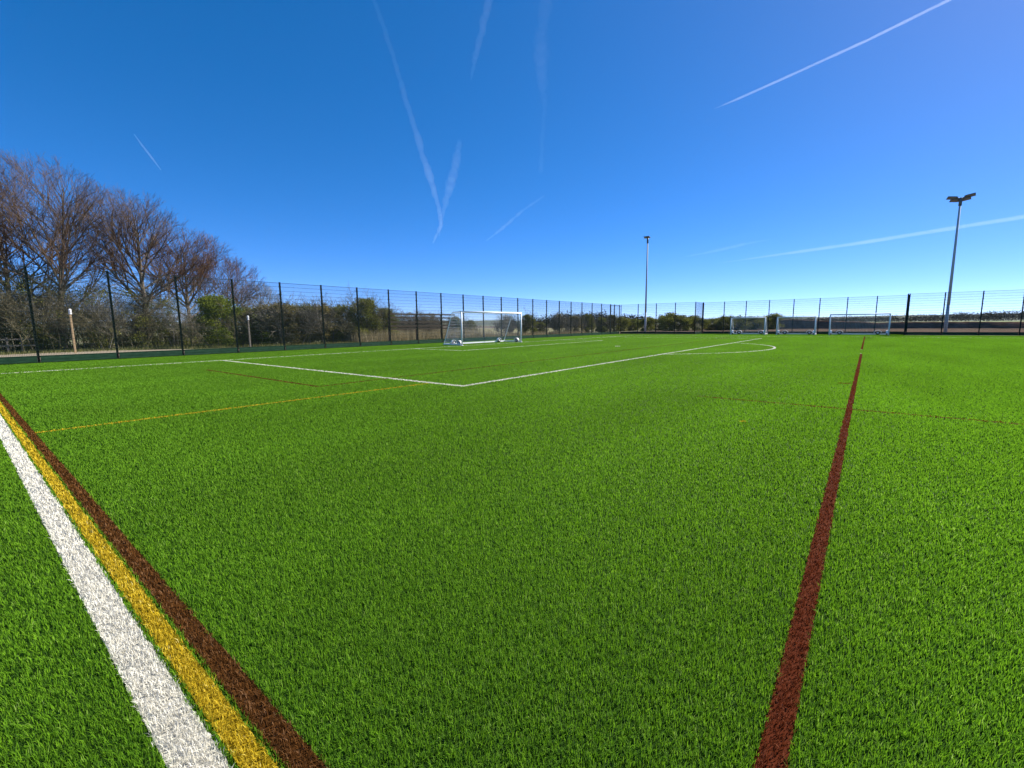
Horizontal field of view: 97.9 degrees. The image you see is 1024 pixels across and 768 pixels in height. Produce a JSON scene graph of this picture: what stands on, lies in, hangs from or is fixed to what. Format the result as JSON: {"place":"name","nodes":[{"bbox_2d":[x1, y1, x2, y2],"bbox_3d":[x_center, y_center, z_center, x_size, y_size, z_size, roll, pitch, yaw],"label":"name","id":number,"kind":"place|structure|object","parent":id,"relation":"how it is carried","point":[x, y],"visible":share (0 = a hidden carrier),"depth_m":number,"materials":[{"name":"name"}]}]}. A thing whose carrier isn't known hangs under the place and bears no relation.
{"place":"outdoors","nodes":[
{"label":"outdoors","id":0,"kind":"place"},
{"bbox_2d":[0,343,391,361],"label":"earth path","id":1,"kind":"structure","parent":0,"point":[61,353],"depth_m":26.49,"materials":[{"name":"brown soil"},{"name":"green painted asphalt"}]},
{"bbox_2d":[68,309,76,352],"bbox_3d":[-25.234,-3.010,25.597,0.170,2.590,0.162,5,10,38],"label":"marker post","id":2,"kind":"object","parent":1,"relation":"on","point":[72,330],"visible":0.83,"depth_m":25.55,"materials":[{"name":"brown wood"}]},
{"bbox_2d":[0,332,594,354],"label":"weeds","id":3,"kind":"object","parent":1,"relation":"on","point":[140,348],"visible":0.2,"depth_m":32.18,"materials":[{"name":"green plant"}]},
{"bbox_2d":[154,328,658,333],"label":"tan field","id":4,"kind":"structure","parent":0,"point":[487,330],"depth_m":116.88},
{"bbox_2d":[0,321,1023,364],"bbox_3d":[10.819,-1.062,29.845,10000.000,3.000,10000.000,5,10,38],"label":"ground","id":5,"kind":"structure","parent":0,"point":[286,344],"depth_m":33.58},
{"bbox_2d":[0,275,23,331],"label":"thicket","id":6,"kind":"object","parent":5,"relation":"on","point":[4,302],"visible":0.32,"depth_m":28.71,"materials":[{"name":"brown plant"}]},
{"bbox_2d":[0,326,34,350],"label":"shrub","id":7,"kind":"object","parent":5,"relation":"on","point":[10,338],"visible":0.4,"depth_m":29.96,"materials":[{"name":"green plant"}]},
{"bbox_2d":[0,337,35,350],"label":"rail fence","id":8,"kind":"object","parent":5,"relation":"on","point":[7,345],"visible":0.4,"depth_m":28.47,"materials":[{"name":"grey wood"}]},
{"bbox_2d":[0,179,51,289],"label":"bare tree","id":9,"kind":"object","parent":5,"relation":"on","point":[3,244],"visible":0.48,"depth_m":29.49,"materials":[{"name":"brown plant"}]},
{"bbox_2d":[0,277,70,347],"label":"thicket","id":10,"kind":"object","parent":5,"relation":"on","point":[14,307],"visible":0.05,"depth_m":32.62,"materials":[{"name":"brown plant"}]},
{"bbox_2d":[19,329,72,349],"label":"shrub","id":11,"kind":"object","parent":5,"relation":"on","point":[47,342],"visible":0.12,"depth_m":31.51,"materials":[{"name":"green plant"}]},
{"bbox_2d":[0,170,92,347],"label":"bare tree","id":12,"kind":"object","parent":5,"relation":"on","point":[48,268],"visible":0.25,"depth_m":31.75,"materials":[{"name":"brown plant"}]},
{"bbox_2d":[0,266,102,348],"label":"thicket","id":13,"kind":"object","parent":5,"relation":"on","point":[27,310],"visible":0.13,"depth_m":30.45,"materials":[{"name":"brown plant"}]},
{"bbox_2d":[0,254,109,352],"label":"thicket","id":14,"kind":"object","parent":5,"relation":"on","point":[20,320],"visible":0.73,"depth_m":29.28,"materials":[{"name":"brown plant"}]},
{"bbox_2d":[0,149,140,350],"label":"bare tree","id":15,"kind":"object","parent":5,"relation":"on","point":[62,242],"visible":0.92,"depth_m":29.60,"materials":[{"name":"brown plant"}]},
{"bbox_2d":[7,268,141,349],"bbox_3d":[-30.734,-5.596,31.842,6.786,6.323,8.263,-7,10,-40],"label":"thicket","id":16,"kind":"object","parent":5,"relation":"on","point":[100,309],"visible":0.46,"depth_m":31.15,"materials":[{"name":"brown plant"}]},
{"bbox_2d":[76,326,125,348],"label":"shrub","id":17,"kind":"object","parent":5,"relation":"on","point":[98,340],"visible":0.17,"depth_m":33.62,"materials":[{"name":"green plant"}]},
{"bbox_2d":[47,285,173,349],"bbox_3d":[-29.271,-4.910,32.359,6.322,4.780,7.534,3,8,26],"label":"thicket","id":18,"kind":"object","parent":5,"relation":"on","point":[121,323],"visible":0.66,"depth_m":32.41,"materials":[{"name":"brown plant"}]},
{"bbox_2d":[107,328,168,346],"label":"shrub","id":19,"kind":"object","parent":5,"relation":"on","point":[123,335],"visible":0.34,"depth_m":34.57,"materials":[{"name":"green plant"}]},
{"bbox_2d":[60,183,215,345],"bbox_3d":[-28.862,-8.969,35.166,10.668,12.184,10.080,5,10,38],"label":"bare tree","id":20,"kind":"object","parent":5,"relation":"on","point":[136,239],"visible":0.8,"depth_m":33.99,"materials":[{"name":"brown plant"}]},
{"bbox_2d":[102,274,203,344],"bbox_3d":[-29.803,-6.094,36.688,7.701,5.997,7.751,6,10,41],"label":"thicket","id":21,"kind":"object","parent":5,"relation":"on","point":[156,299],"visible":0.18,"depth_m":35.78,"materials":[{"name":"brown plant"}]},
{"bbox_2d":[132,326,190,346],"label":"shrub","id":22,"kind":"object","parent":5,"relation":"on","point":[157,331],"visible":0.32,"depth_m":35.77,"materials":[{"name":"green plant"}]},
{"bbox_2d":[118,280,218,345],"bbox_3d":[-27.340,-5.541,35.375,6.784,5.192,5.572,0,8,6],"label":"thicket","id":23,"kind":"object","parent":5,"relation":"on","point":[169,317],"visible":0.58,"depth_m":34.91,"materials":[{"name":"brown plant"}]},
{"bbox_2d":[110,227,245,343],"bbox_3d":[-28.427,-8.473,39.048,8.791,10.173,10.309,5,10,38],"label":"bare tree","id":24,"kind":"object","parent":5,"relation":"on","point":[207,246],"visible":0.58,"depth_m":38.09,"materials":[{"name":"brown plant"}]},
{"bbox_2d":[169,325,208,345],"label":"shrub","id":25,"kind":"object","parent":5,"relation":"on","point":[187,341],"visible":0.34,"depth_m":36.29,"materials":[{"name":"green plant"}]},
{"bbox_2d":[174,298,219,339],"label":"thicket","id":26,"kind":"object","parent":5,"relation":"on","point":[198,323],"visible":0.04,"depth_m":44.47,"materials":[{"name":"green plant"}]},
{"bbox_2d":[169,291,254,347],"bbox_3d":[-22.398,-4.981,34.382,4.426,4.286,5.972,-1,8,-2],"label":"green bush","id":27,"kind":"object","parent":5,"relation":"on","point":[221,315],"visible":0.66,"depth_m":33.69,"materials":[{"name":"green plant"}]},
{"bbox_2d":[179,253,272,307],"bbox_3d":[-27.976,-8.478,43.618,10.088,8.957,8.884,5,10,38],"label":"bare tree","id":28,"kind":"object","parent":5,"relation":"on","point":[227,268],"visible":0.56,"depth_m":43.02,"materials":[{"name":"brown plant"}]},
{"bbox_2d":[247,316,250,346],"bbox_3d":[-19.254,-3.853,32.637,0.170,2.290,0.162,5,10,38],"label":"marker post","id":29,"kind":"object","parent":5,"relation":"on","point":[249,331],"visible":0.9,"depth_m":32.61,"materials":[{"name":"grey wood"}]},
{"bbox_2d":[221,297,277,345],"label":"hedge bush","id":30,"kind":"object","parent":5,"relation":"on","point":[240,318],"visible":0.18,"depth_m":36.36,"materials":[{"name":"green plant"}]},
{"bbox_2d":[233,314,280,345],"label":"green bush","id":31,"kind":"object","parent":5,"relation":"on","point":[267,339],"visible":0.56,"depth_m":35.46,"materials":[{"name":"green plant"}]},
{"bbox_2d":[235,280,283,306],"bbox_3d":[-27.285,-7.834,47.642,5.781,6.609,6.079,-7,10,-41],"label":"bare tree","id":32,"kind":"object","parent":5,"relation":"on","point":[266,296],"visible":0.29,"depth_m":46.86,"materials":[{"name":"brown plant"}]},
{"bbox_2d":[237,292,286,344],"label":"hedge bush","id":33,"kind":"object","parent":5,"relation":"on","point":[260,312],"visible":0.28,"depth_m":36.30,"materials":[{"name":"green plant"}]},
{"bbox_2d":[250,290,332,344],"bbox_3d":[-18.571,-5.496,36.977,6.629,4.558,5.514,4,9,29],"label":"hedge bush","id":34,"kind":"object","parent":5,"relation":"on","point":[280,339],"visible":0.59,"depth_m":36.16,"materials":[{"name":"green plant"}]},
{"bbox_2d":[272,290,333,343],"bbox_3d":[-17.722,-5.706,38.612,6.349,4.529,6.333,-6,9,-33],"label":"hedge bush","id":35,"kind":"object","parent":5,"relation":"on","point":[299,307],"visible":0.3,"depth_m":37.48,"materials":[{"name":"green plant"}]},
{"bbox_2d":[288,297,346,342],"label":"hedge bush","id":36,"kind":"object","parent":5,"relation":"on","point":[326,327],"visible":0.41,"depth_m":38.39,"materials":[{"name":"green plant"}]},
{"bbox_2d":[314,295,369,341],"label":"hedge bush","id":37,"kind":"object","parent":5,"relation":"on","point":[344,323],"visible":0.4,"depth_m":39.83,"materials":[{"name":"green plant"}]},
{"bbox_2d":[328,282,397,340],"bbox_3d":[-13.482,-6.681,41.135,5.741,5.689,7.094,2,8,20],"label":"hedge bush","id":38,"kind":"object","parent":5,"relation":"on","point":[369,313],"visible":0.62,"depth_m":40.36,"materials":[{"name":"green plant"}]},
{"bbox_2d":[367,298,403,335],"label":"hedge bush","id":39,"kind":"object","parent":5,"relation":"on","point":[384,317],"visible":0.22,"depth_m":42.66,"materials":[{"name":"green plant"}]},
{"bbox_2d":[395,308,434,335],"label":"hedge bush","id":40,"kind":"object","parent":5,"relation":"on","point":[403,319],"visible":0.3,"depth_m":46.36,"materials":[{"name":"green plant"}]},
{"bbox_2d":[418,308,451,331],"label":"hedge bush","id":41,"kind":"object","parent":5,"relation":"on","point":[432,323],"visible":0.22,"depth_m":48.68,"materials":[{"name":"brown plant"}]},
{"bbox_2d":[443,313,469,331],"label":"hedge bush","id":42,"kind":"object","parent":5,"relation":"on","point":[459,319],"visible":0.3,"depth_m":51.41,"materials":[{"name":"green plant"}]},
{"bbox_2d":[341,327,582,341],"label":"dry grass","id":43,"kind":"structure","parent":5,"relation":"on","point":[422,337],"depth_m":43.91,"materials":[{"name":"plant"}]},
{"bbox_2d":[465,319,480,330],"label":"hedge bush","id":44,"kind":"object","parent":5,"relation":"on","point":[472,323],"visible":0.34,"depth_m":52.87,"materials":[{"name":"green plant"}]},
{"bbox_2d":[490,314,519,333],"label":"hedge bush","id":45,"kind":"object","parent":5,"relation":"on","point":[505,327],"visible":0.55,"depth_m":55.15,"materials":[{"name":"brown plant"}]},
{"bbox_2d":[0,334,1023,767],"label":"artificial turf","id":46,"kind":"structure","parent":5,"relation":"on","point":[570,746],"depth_m":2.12,"materials":[{"name":"green plastic"}]},
{"bbox_2d":[0,402,280,767],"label":"yellow touchline","id":47,"kind":"object","parent":46,"relation":"on","point":[235,734],"visible":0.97,"depth_m":2.04,"materials":[{"name":"yellow plastic"}]},
{"bbox_2d":[0,393,330,767],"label":"brown touchline","id":48,"kind":"object","parent":46,"relation":"on","point":[285,740],"visible":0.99,"depth_m":2.04,"materials":[{"name":"brown plastic"}]},
{"bbox_2d":[35,383,426,432],"bbox_3d":[-4.380,0.328,8.706,0.089,0.041,6.787,6,10,42],"label":"yellow area line","id":49,"kind":"object","parent":46,"relation":"on","point":[218,409],"visible":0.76,"depth_m":7.79,"materials":[{"name":"yellow plastic"}]},
{"bbox_2d":[0,265,610,363],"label":"fence","id":50,"kind":"object","parent":46,"relation":"on","point":[548,327],"visible":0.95,"depth_m":26.35,"materials":[{"name":"metal"}]},
{"bbox_2d":[610,304,619,333],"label":"pitch gate","id":51,"kind":"structure","parent":50,"relation":"attached to","point":[614,319],"depth_m":63.07,"materials":[{"name":"metal"}]},
{"bbox_2d":[1,336,615,373],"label":"white goal line","id":52,"kind":"object","parent":46,"relation":"on","point":[253,358],"visible":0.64,"depth_m":20.25,"materials":[{"name":"white paint"}]},
{"bbox_2d":[388,313,454,340],"bbox_3d":[-7.560,-4.795,38.266,0.142,2.440,7.280,5,10,38],"label":"slatted screen","id":53,"kind":"object","parent":46,"relation":"on","point":[415,325],"visible":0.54,"depth_m":37.65,"materials":[{"name":"brown wood"}]},
{"bbox_2d":[208,338,723,386],"bbox_3d":[5.267,-2.474,29.089,7.520,0.042,41.478,5,10,38],"label":"brown area line","id":54,"kind":"object","parent":46,"relation":"on","point":[402,376],"visible":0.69,"depth_m":13.45,"materials":[{"name":"paint"}]},
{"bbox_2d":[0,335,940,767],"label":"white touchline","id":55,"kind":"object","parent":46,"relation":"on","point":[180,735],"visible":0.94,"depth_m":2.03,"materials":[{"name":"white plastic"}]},
{"bbox_2d":[443,311,521,345],"bbox_3d":[-2.118,-4.383,34.765,1.968,2.434,7.087,5,10,38],"label":"football goal","id":56,"kind":"object","parent":46,"relation":"on","point":[461,342],"visible":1,"depth_m":34.56,"materials":[{"name":"metal"}]},
{"bbox_2d":[222,337,760,385],"bbox_3d":[4.860,-2.587,29.978,14.969,0.042,38.306,5,10,38],"label":"white penalty area line","id":57,"kind":"object","parent":46,"relation":"on","point":[475,383],"visible":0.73,"depth_m":13.75,"materials":[{"name":"white paint"}]},
{"bbox_2d":[620,302,694,333],"bbox_3d":[19.640,-8.910,60.773,10.462,4.130,0.175,5,10,38],"label":"fence","id":58,"kind":"object","parent":46,"relation":"on","point":[636,327],"visible":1,"depth_m":60.78,"materials":[{"name":"metal"}]},
{"bbox_2d":[694,302,702,333],"bbox_3d":[24.552,-8.668,58.573,0.191,4.130,2.823,6,10,42],"label":"fence","id":59,"kind":"object","parent":46,"relation":"on","point":[697,332],"visible":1,"depth_m":58.46,"materials":[{"name":"metal"}]},
{"bbox_2d":[695,343,775,353],"bbox_3d":[12.803,-2.051,25.325,3.668,0.042,14.562,5,10,38],"label":"white penalty arc","id":60,"kind":"object","parent":46,"relation":"on","point":[748,351],"visible":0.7,"depth_m":22.80,"materials":[{"name":"white paint"}]},
{"bbox_2d":[730,317,767,334],"bbox_3d":[28.687,-7.038,53.933,3.807,2.033,1.896,5,10,38],"label":"football goal","id":61,"kind":"object","parent":46,"relation":"on","point":[764,331],"visible":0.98,"depth_m":54.27,"materials":[{"name":"metal"}]},
{"bbox_2d":[776,316,816,334],"bbox_3d":[32.560,-6.685,50.977,3.807,2.033,1.896,5,10,38],"label":"football goal","id":62,"kind":"object","parent":46,"relation":"on","point":[778,331],"visible":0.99,"depth_m":51.16,"materials":[{"name":"metal"}]},
{"bbox_2d":[702,295,908,333],"bbox_3d":[33.536,-8.044,53.170,20.632,4.130,0.175,5,10,38],"label":"fence","id":63,"kind":"object","parent":46,"relation":"on","point":[772,331],"visible":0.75,"depth_m":52.84,"materials":[{"name":"metal"}]},
{"bbox_2d":[753,337,864,767],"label":"red cross line","id":64,"kind":"object","parent":46,"relation":"on","point":[776,740],"visible":0.98,"depth_m":2.04,"materials":[{"name":"brown plastic"}]},
{"bbox_2d":[828,313,890,334],"bbox_3d":[36.928,-6.353,47.438,5.099,2.215,2.038,5,10,38],"label":"football goal","id":65,"kind":"object","parent":46,"relation":"on","point":[853,324],"visible":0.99,"depth_m":47.74,"materials":[{"name":"metal"}]},
{"bbox_2d":[702,396,1022,424],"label":"red thin line","id":66,"kind":"object","parent":46,"relation":"on","point":[876,411],"visible":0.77,"depth_m":7.08,"materials":[{"name":"red paint"}]},
{"bbox_2d":[903,294,908,334],"bbox_3d":[40.679,-7.151,45.886,0.194,4.130,2.831,6,10,43],"label":"fence","id":67,"kind":"object","parent":46,"relation":"on","point":[906,314],"visible":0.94,"depth_m":45.00,"materials":[{"name":"metal"}]},
{"bbox_2d":[905,290,1023,335],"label":"fence","id":68,"kind":"object","parent":46,"relation":"on","point":[1018,333],"visible":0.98,"depth_m":42.21,"materials":[{"name":"metal"}]},
{"bbox_2d":[514,311,537,333],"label":"hedge bush","id":69,"kind":"object","parent":5,"relation":"on","point":[526,328],"visible":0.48,"depth_m":57.99,"materials":[{"name":"green plant"}]},
{"bbox_2d":[536,319,543,333],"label":"hedge bush","id":70,"kind":"object","parent":5,"relation":"on","point":[541,326],"visible":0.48,"depth_m":60.96,"materials":[{"name":"green plant"}]},
{"bbox_2d":[549,309,575,331],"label":"hedge bush","id":71,"kind":"object","parent":5,"relation":"on","point":[556,321],"visible":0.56,"depth_m":63.15,"materials":[{"name":"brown plant"}]},
{"bbox_2d":[562,312,586,331],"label":"hedge bush","id":72,"kind":"object","parent":5,"relation":"on","point":[579,321],"visible":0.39,"depth_m":66.89,"materials":[{"name":"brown plant"}]},
{"bbox_2d":[578,309,599,331],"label":"hedge bush","id":73,"kind":"object","parent":5,"relation":"on","point":[586,318],"visible":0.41,"depth_m":69.22,"materials":[{"name":"green plant"}]},
{"bbox_2d":[531,309,649,327],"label":"distant wood","id":74,"kind":"object","parent":5,"relation":"on","point":[629,317],"visible":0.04,"depth_m":183.55,"materials":[{"name":"green plant"}]},
{"bbox_2d":[593,314,612,331],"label":"hedge bush","id":75,"kind":"object","parent":5,"relation":"on","point":[605,326],"visible":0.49,"depth_m":73.69,"materials":[{"name":"green plant"}]},
{"bbox_2d":[604,310,624,331],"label":"hedge bush","id":76,"kind":"object","parent":5,"relation":"on","point":[612,325],"visible":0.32,"depth_m":75.15,"materials":[{"name":"green plant"}]},
{"bbox_2d":[618,316,632,330],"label":"scrub bush","id":77,"kind":"object","parent":5,"relation":"on","point":[624,327],"visible":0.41,"depth_m":89.36,"materials":[{"name":"green plant"}]},
{"bbox_2d":[627,318,642,330],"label":"scrub bush","id":78,"kind":"object","parent":5,"relation":"on","point":[631,327],"visible":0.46,"depth_m":92.17,"materials":[{"name":"green plant"}]},
{"bbox_2d":[634,316,657,330],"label":"scrub bush","id":79,"kind":"object","parent":5,"relation":"on","point":[647,323],"visible":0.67,"depth_m":85.19,"materials":[{"name":"green plant"}]},
{"bbox_2d":[649,320,664,330],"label":"scrub bush","id":80,"kind":"object","parent":5,"relation":"on","point":[656,327],"visible":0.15,"depth_m":88.08,"materials":[{"name":"green plant"}]},
{"bbox_2d":[656,311,681,330],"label":"scrub bush","id":81,"kind":"object","parent":5,"relation":"on","point":[665,319],"visible":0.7,"depth_m":79.20,"materials":[{"name":"green plant"}]},
{"bbox_2d":[673,314,692,330],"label":"scrub bush","id":82,"kind":"object","parent":5,"relation":"on","point":[684,320],"visible":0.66,"depth_m":79.12,"materials":[{"name":"green plant"}]},
{"bbox_2d":[689,315,709,330],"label":"scrub bush","id":83,"kind":"object","parent":5,"relation":"on","point":[693,318],"visible":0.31,"depth_m":80.52,"materials":[{"name":"green plant"}]},
{"bbox_2d":[703,317,718,329],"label":"scrub bush","id":84,"kind":"object","parent":5,"relation":"on","point":[710,327],"visible":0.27,"depth_m":83.15,"materials":[{"name":"green plant"}]},
{"bbox_2d":[712,314,738,330],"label":"scrub bush","id":85,"kind":"object","parent":5,"relation":"on","point":[721,322],"visible":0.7,"depth_m":80.23,"materials":[{"name":"green plant"}]},
{"bbox_2d":[726,314,751,329],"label":"scrub bush","id":86,"kind":"object","parent":5,"relation":"on","point":[742,324],"visible":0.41,"depth_m":80.74,"materials":[{"name":"green plant"}]},
{"bbox_2d":[745,316,765,329],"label":"scrub bush","id":87,"kind":"object","parent":5,"relation":"on","point":[757,323],"visible":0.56,"depth_m":81.99,"materials":[{"name":"green plant"}]},
{"bbox_2d":[761,313,788,328],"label":"scrub bush","id":88,"kind":"object","parent":5,"relation":"on","point":[772,320],"visible":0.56,"depth_m":85.47,"materials":[{"name":"green plant"}]},
{"bbox_2d":[619,328,1023,333],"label":"earth strip","id":89,"kind":"object","parent":5,"relation":"on","point":[957,330],"visible":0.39,"depth_m":66.66,"materials":[{"name":"brown soil"}]},
{"bbox_2d":[644,236,650,331],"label":"floodlight mast","id":90,"kind":"object","parent":89,"relation":"on","point":[647,237],"visible":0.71,"depth_m":65.98,"materials":[{"name":"grey metal"}]},
{"bbox_2d":[943,192,975,331],"bbox_3d":[45.538,-12.190,46.037,2.160,13.982,0.955,5,10,38],"label":"floodlight mast","id":91,"kind":"object","parent":89,"relation":"on","point":[959,200],"visible":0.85,"depth_m":45.72,"materials":[{"name":"grey metal"}]},
{"bbox_2d":[697,309,1023,323],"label":"treeline","id":92,"kind":"object","parent":5,"relation":"on","point":[962,316],"visible":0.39,"depth_m":391.75,"materials":[{"name":"brown plant"}]},
{"bbox_2d":[725,320,1023,328],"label":"earth mound","id":93,"kind":"object","parent":5,"relation":"on","point":[893,324],"visible":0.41,"depth_m":79.55,"materials":[{"name":"brown soil"}]},
{"bbox_2d":[0,0,1023,323],"label":"sky","id":94,"kind":"structure","parent":0,"point":[802,151],"materials":[{"name":"blue"}]},
{"bbox_2d":[8,313,1022,330],"bbox_3d":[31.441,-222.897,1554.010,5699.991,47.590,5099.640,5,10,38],"label":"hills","id":95,"kind":"structure","parent":0,"point":[488,322],"depth_m":2266.63,"materials":[{"name":"green plant"}]},
{"bbox_2d":[877,321,1023,322],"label":"green field","id":96,"kind":"structure","parent":0,"point":[973,321],"depth_m":299.24,"materials":[{"name":"green plant"}]}
]}

